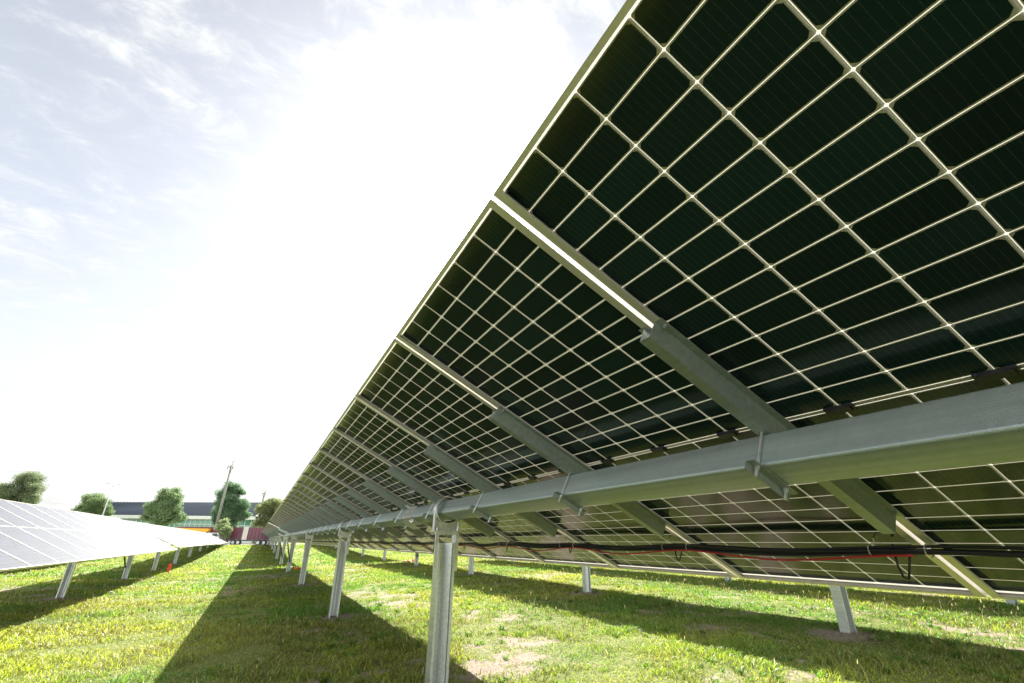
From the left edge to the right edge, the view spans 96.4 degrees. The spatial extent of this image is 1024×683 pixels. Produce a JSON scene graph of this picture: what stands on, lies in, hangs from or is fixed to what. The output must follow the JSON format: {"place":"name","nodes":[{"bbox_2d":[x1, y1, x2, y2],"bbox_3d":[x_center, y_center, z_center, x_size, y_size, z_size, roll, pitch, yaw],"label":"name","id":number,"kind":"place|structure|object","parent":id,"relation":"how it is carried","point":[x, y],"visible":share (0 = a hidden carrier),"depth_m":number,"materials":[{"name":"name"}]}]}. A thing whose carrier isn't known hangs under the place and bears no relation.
{"place":"outdoors","nodes":[
{"label":"outdoors","id":0,"kind":"place"},
{"bbox_2d":[71,501,290,543],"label":"office building","id":1,"kind":"structure","parent":0,"point":[197,513],"depth_m":80.05,"materials":[{"name":"grey glass"}]},
{"bbox_2d":[120,518,149,523],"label":"window","id":2,"kind":"structure","parent":1,"relation":"in","point":[128,519],"depth_m":79.20,"materials":[{"name":"green glass"}]},
{"bbox_2d":[165,519,213,527],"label":"window","id":3,"kind":"structure","parent":1,"relation":"in","point":[190,522],"depth_m":79.01,"materials":[{"name":"green glass"}]},
{"bbox_2d":[238,520,258,527],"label":"window","id":4,"kind":"structure","parent":1,"relation":"in","point":[242,524],"depth_m":79.05,"materials":[{"name":"green glass"}]},
{"bbox_2d":[0,0,625,509],"label":"sky","id":5,"kind":"structure","parent":0,"point":[218,218],"materials":[{"name":"white"}]},
{"bbox_2d":[0,543,1023,682],"bbox_3d":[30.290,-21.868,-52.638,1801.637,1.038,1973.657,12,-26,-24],"label":"ground","id":6,"kind":"structure","parent":0,"point":[495,667],"depth_m":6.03,"materials":[{"name":"green plant"}]},
{"bbox_2d":[0,470,49,504],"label":"tree","id":7,"kind":"object","parent":6,"relation":"on","point":[29,487],"visible":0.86,"depth_m":68.22,"materials":[{"name":"green plant"}]},
{"bbox_2d":[0,499,177,597],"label":"solar tracker","id":8,"kind":"object","parent":6,"relation":"on","point":[33,536],"visible":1,"depth_m":9.94,"materials":[{"name":"glass"}]},
{"bbox_2d":[70,492,115,516],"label":"tree","id":9,"kind":"object","parent":6,"relation":"on","point":[93,503],"visible":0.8,"depth_m":70.55,"materials":[{"name":"green plant"}]},
{"bbox_2d":[102,483,122,515],"bbox_3d":[-54.993,23.095,61.659,2.500,7.861,0.240,1,-24,0],"label":"street lamp","id":10,"kind":"object","parent":6,"relation":"on","point":[108,498],"visible":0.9,"depth_m":62.36,"materials":[{"name":"white metal"}]},
{"bbox_2d":[138,487,188,525],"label":"tree","id":11,"kind":"object","parent":6,"relation":"on","point":[165,507],"visible":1,"depth_m":66.55,"materials":[{"name":"green plant"}]},
{"bbox_2d":[124,520,226,570],"bbox_3d":[-23.905,15.575,34.767,2.267,2.395,40.350,12,-26,-24],"label":"solar tracker","id":12,"kind":"object","parent":6,"relation":"on","point":[178,538],"visible":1,"depth_m":24.75,"materials":[{"name":"glass"}]},
{"bbox_2d":[214,517,233,544],"bbox_3d":[-34.711,22.957,55.110,2.320,3.453,1.949,-7,-25,17],"label":"tree","id":13,"kind":"object","parent":6,"relation":"on","point":[224,526],"visible":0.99,"depth_m":55.02,"materials":[{"name":"green plant"}]},
{"bbox_2d":[214,460,233,526],"bbox_3d":[-37.020,20.603,58.480,0.380,10.616,1.200,1,-24,0],"label":"power pole","id":14,"kind":"object","parent":6,"relation":"on","point":[222,500],"visible":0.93,"depth_m":58.76,"materials":[{"name":"wood"}]},
{"bbox_2d":[209,480,252,526],"bbox_3d":[-38.983,23.739,63.577,5.528,8.748,4.270,12,-26,-24],"label":"tree","id":15,"kind":"object","parent":6,"relation":"on","point":[235,509],"visible":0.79,"depth_m":63.10,"materials":[{"name":"green plant"}]},
{"bbox_2d":[252,490,265,543],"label":"power pole","id":16,"kind":"object","parent":6,"relation":"on","point":[264,494],"visible":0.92,"depth_m":79.46,"materials":[{"name":"wood"}]},
{"bbox_2d":[250,497,282,543],"bbox_3d":[-32.048,24.094,61.280,5.419,6.280,3.301,4,-24,-8],"label":"tree","id":17,"kind":"object","parent":6,"relation":"on","point":[266,510],"visible":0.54,"depth_m":61.05,"materials":[{"name":"green plant"}]},
{"bbox_2d":[261,522,304,564],"bbox_3d":[-21.086,18.009,40.623,2.262,2.481,39.204,12,-26,-24],"label":"solar tracker","id":18,"kind":"object","parent":6,"relation":"on","point":[272,532],"visible":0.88,"depth_m":30.94,"materials":[{"name":"metal"}]},
{"bbox_2d":[335,547,386,560],"bbox_3d":[-16.229,18.860,42.969,2.216,2.515,39.204,12,-26,-24],"label":"solar tracker","id":19,"kind":"object","parent":6,"relation":"on","point":[384,554],"depth_m":27.07,"materials":[{"name":"metal"}]},
{"bbox_2d":[1,565,1021,682],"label":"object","id":20,"kind":"object","parent":6,"relation":"on","point":[487,619],"visible":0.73,"depth_m":7.22,"materials":[{"name":"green plant"}]},
{"bbox_2d":[414,553,856,632],"bbox_3d":[1.056,5.445,12.057,2.216,2.514,34.620,12,-26,-24],"label":"solar tracker","id":21,"kind":"object","parent":6,"relation":"on","point":[843,611],"visible":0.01,"depth_m":5.94,"materials":[{"name":"metal"}]},
{"bbox_2d":[269,0,1023,682],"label":"solar tracker","id":22,"kind":"object","parent":6,"relation":"on","point":[735,272],"visible":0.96,"depth_m":1.32,"materials":[{"name":"glass"}]},
{"bbox_2d":[303,538,1023,579],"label":"cable bundle","id":23,"kind":"object","parent":22,"relation":"attached to","point":[891,550],"visible":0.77,"depth_m":2.14,"materials":[{"name":"black"}]},
{"bbox_2d":[511,560,1018,605],"bbox_3d":[5.906,6.413,14.349,2.216,2.552,34.620,12,-26,-24],"label":"solar tracker","id":24,"kind":"object","parent":6,"relation":"on","point":[1010,601],"depth_m":8.28,"materials":[{"name":"metal"}]},
{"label":"road","id":25,"kind":"structure","parent":0,"visible":0},
{"bbox_2d":[179,528,223,544],"bbox_3d":[-38.186,23.816,55.938,6.000,1.867,2.050,1,-24,0],"label":"crane truck","id":26,"kind":"object","parent":25,"relation":"on","point":[217,535],"visible":0.13,"depth_m":55.50,"materials":[{"name":"yellow paint"}]},
{"bbox_2d":[177,527,276,544],"bbox_3d":[-35.291,24.202,57.057,11.800,2.108,2.520,1,-24,0],"label":"trailer","id":27,"kind":"object","parent":25,"relation":"on","point":[239,535],"visible":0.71,"depth_m":56.04,"materials":[{"name":"red paint"}]}
]}

